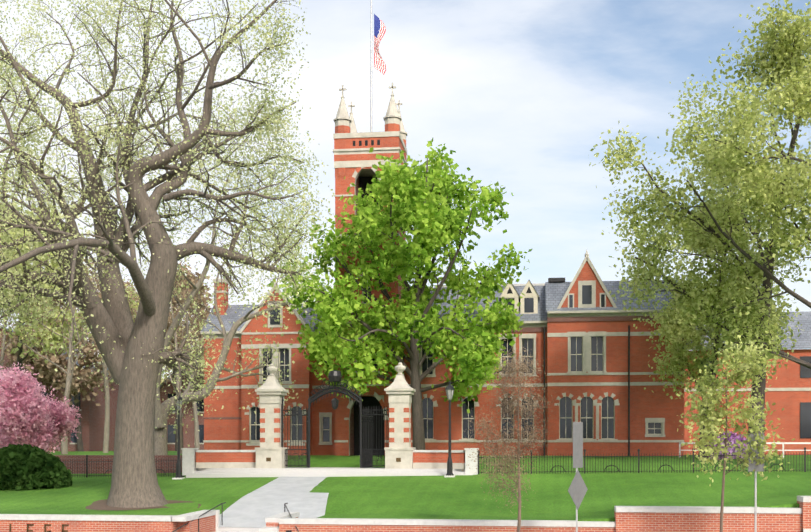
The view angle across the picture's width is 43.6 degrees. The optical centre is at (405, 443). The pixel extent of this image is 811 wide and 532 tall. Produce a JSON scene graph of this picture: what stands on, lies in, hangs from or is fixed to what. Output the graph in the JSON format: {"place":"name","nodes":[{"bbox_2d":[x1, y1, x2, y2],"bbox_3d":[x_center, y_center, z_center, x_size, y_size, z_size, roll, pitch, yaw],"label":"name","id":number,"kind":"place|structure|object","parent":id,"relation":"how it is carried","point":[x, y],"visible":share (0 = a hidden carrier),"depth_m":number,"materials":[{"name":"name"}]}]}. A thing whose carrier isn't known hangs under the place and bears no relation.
{"place":"outdoors","nodes":[
{"label":"outdoors","id":0,"kind":"place"},
{"bbox_2d":[0,303,35,373],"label":"bare wood","id":1,"kind":"object","parent":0,"point":[3,349],"depth_m":92.02,"materials":[{"name":"plant"}]},
{"bbox_2d":[219,477,328,527],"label":"path","id":2,"kind":"structure","parent":0,"point":[255,508],"depth_m":42.87,"materials":[{"name":"concrete"}]},
{"bbox_2d":[0,451,810,521],"bbox_3d":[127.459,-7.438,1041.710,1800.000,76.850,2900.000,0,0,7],"label":"ground","id":3,"kind":"structure","parent":0,"point":[415,497],"depth_m":44.25,"materials":[{"name":"green plant"}]},
{"bbox_2d":[0,150,39,318],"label":"tree leaves","id":4,"kind":"object","parent":3,"relation":"on","point":[24,246],"depth_m":67.50,"materials":[{"name":"green plant"}]},
{"bbox_2d":[0,444,71,490],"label":"hedge","id":5,"kind":"object","parent":3,"relation":"on","point":[26,467],"visible":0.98,"depth_m":48.01,"materials":[{"name":"green plant"}]},
{"bbox_2d":[0,362,81,452],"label":"flowering tree","id":6,"kind":"object","parent":3,"relation":"on","point":[30,414],"visible":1,"depth_m":58.79,"materials":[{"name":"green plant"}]},
{"bbox_2d":[0,198,95,370],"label":"tree leaves","id":7,"kind":"object","parent":3,"relation":"on","point":[47,341],"depth_m":76.70,"materials":[{"name":"green plant"}]},
{"bbox_2d":[0,276,108,453],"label":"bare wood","id":8,"kind":"object","parent":3,"relation":"on","point":[64,445],"depth_m":73.65,"materials":[{"name":"plant"}]},
{"bbox_2d":[37,304,97,367],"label":"tree leaves","id":9,"kind":"object","parent":3,"relation":"on","point":[76,340],"visible":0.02,"depth_m":113.69,"materials":[{"name":"green plant"}]},
{"bbox_2d":[0,239,136,450],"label":"tree leaves","id":10,"kind":"object","parent":3,"relation":"on","point":[40,367],"depth_m":96.27,"materials":[{"name":"plant"}]},
{"bbox_2d":[84,236,138,452],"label":"bare wood","id":11,"kind":"object","parent":3,"relation":"on","point":[107,422],"depth_m":84.94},
{"bbox_2d":[108,279,172,383],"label":"tree leaves","id":12,"kind":"object","parent":3,"relation":"on","point":[134,303],"depth_m":125.18,"materials":[{"name":"green plant"}]},
{"bbox_2d":[123,260,204,453],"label":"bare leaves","id":13,"kind":"object","parent":3,"relation":"on","point":[185,281],"depth_m":77.70,"materials":[{"name":"plant"}]},
{"bbox_2d":[11,70,320,454],"bbox_3d":[-13.600,-9.566,57.459,18.111,22.050,14.467,0,0,7],"label":"tree","id":14,"kind":"object","parent":3,"relation":"on","point":[160,430],"depth_m":57.46,"materials":[{"name":"green plant"}]},
{"bbox_2d":[0,0,339,507],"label":"tree","id":15,"kind":"object","parent":3,"relation":"on","point":[134,482],"depth_m":41.27,"materials":[{"name":"plant"}]},
{"bbox_2d":[131,263,211,450],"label":"tree leaves","id":16,"kind":"object","parent":3,"relation":"on","point":[201,294],"depth_m":102.93,"materials":[{"name":"plant"}]},
{"bbox_2d":[161,269,206,449],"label":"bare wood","id":17,"kind":"object","parent":3,"relation":"on","point":[196,433],"depth_m":94.31,"materials":[{"name":"plant"}]},
{"bbox_2d":[172,381,454,478],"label":"lamps","id":18,"kind":"object","parent":3,"relation":"on","point":[449,388],"visible":0.71,"depth_m":49.55,"materials":[{"name":"metal"}]},
{"bbox_2d":[181,362,478,477],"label":"gate pillars","id":19,"kind":"structure","parent":3,"relation":"on","point":[267,457],"depth_m":51.58,"materials":[{"name":"beige stone"}]},
{"bbox_2d":[281,370,388,467],"bbox_3d":[-3.553,-1.268,52.750,5.800,5.050,1.637,0,0,7],"label":"iron gate","id":20,"kind":"object","parent":19,"relation":"attached to","point":[366,454],"visible":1,"depth_m":52.34,"materials":[{"name":"black metal"}]},
{"bbox_2d":[267,138,531,449],"bbox_3d":[-0.364,-9.242,59.708,15.413,20.477,14.420,0,0,7],"label":"tree","id":21,"kind":"object","parent":3,"relation":"on","point":[426,220],"depth_m":58.65,"materials":[{"name":"green plant"}]},
{"bbox_2d":[0,496,810,531],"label":"retaining walls","id":22,"kind":"structure","parent":3,"relation":"on","point":[670,519],"depth_m":34.55,"materials":[{"name":"brick"}]},
{"bbox_2d":[9,524,68,531],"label":"letters","id":23,"kind":"object","parent":22,"relation":"attached to","point":[45,525],"visible":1,"depth_m":36.24,"materials":[{"name":"brown metal"}]},
{"bbox_2d":[0,328,810,509],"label":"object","id":24,"kind":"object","parent":3,"relation":"on","point":[92,415],"visible":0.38,"depth_m":100.50,"materials":[{"name":"brick"}]},
{"bbox_2d":[65,447,810,477],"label":"fences","id":25,"kind":"object","parent":3,"relation":"on","point":[481,457],"visible":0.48,"depth_m":49.66,"materials":[{"name":"metal"}]},
{"bbox_2d":[200,0,810,455],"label":"college hall","id":26,"kind":"structure","parent":3,"relation":"on","point":[582,336],"depth_m":65.85,"materials":[{"name":"brick"}]},
{"bbox_2d":[374,14,385,74],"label":"flag","id":27,"kind":"object","parent":26,"relation":"attached to","point":[379,33],"visible":1,"depth_m":67.58,"materials":[{"name":"multicoloured fabric"}]},
{"bbox_2d":[462,343,557,531],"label":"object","id":28,"kind":"object","parent":3,"relation":"on","point":[523,365],"depth_m":31.55,"materials":[{"name":"plant"}]},
{"bbox_2d":[568,422,763,531],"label":"street signs","id":29,"kind":"object","parent":3,"relation":"on","point":[577,490],"visible":0.9,"depth_m":31.32,"materials":[{"name":"metal"}]},
{"bbox_2d":[589,0,810,463],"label":"tree leaves","id":30,"kind":"object","parent":3,"relation":"on","point":[786,37],"depth_m":52.54,"materials":[{"name":"green plant"}]},
{"bbox_2d":[635,184,801,458],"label":"tree leaves","id":31,"kind":"object","parent":3,"relation":"on","point":[674,329],"depth_m":58.99,"materials":[{"name":"green plant"}]},
{"bbox_2d":[634,36,810,378],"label":"tree leaves","id":32,"kind":"object","parent":3,"relation":"on","point":[760,193],"depth_m":49.86,"materials":[{"name":"green plant"}]},
{"bbox_2d":[708,431,747,459],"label":"flowers","id":33,"kind":"object","parent":3,"relation":"on","point":[733,441],"visible":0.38,"depth_m":59.02,"materials":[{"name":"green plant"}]},
{"bbox_2d":[676,333,794,531],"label":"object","id":34,"kind":"object","parent":3,"relation":"on","point":[711,413],"depth_m":30.85,"materials":[{"name":"green plant"}]},
{"bbox_2d":[0,0,810,378],"label":"sky","id":35,"kind":"structure","parent":0,"point":[522,92],"materials":[{"name":"white"}]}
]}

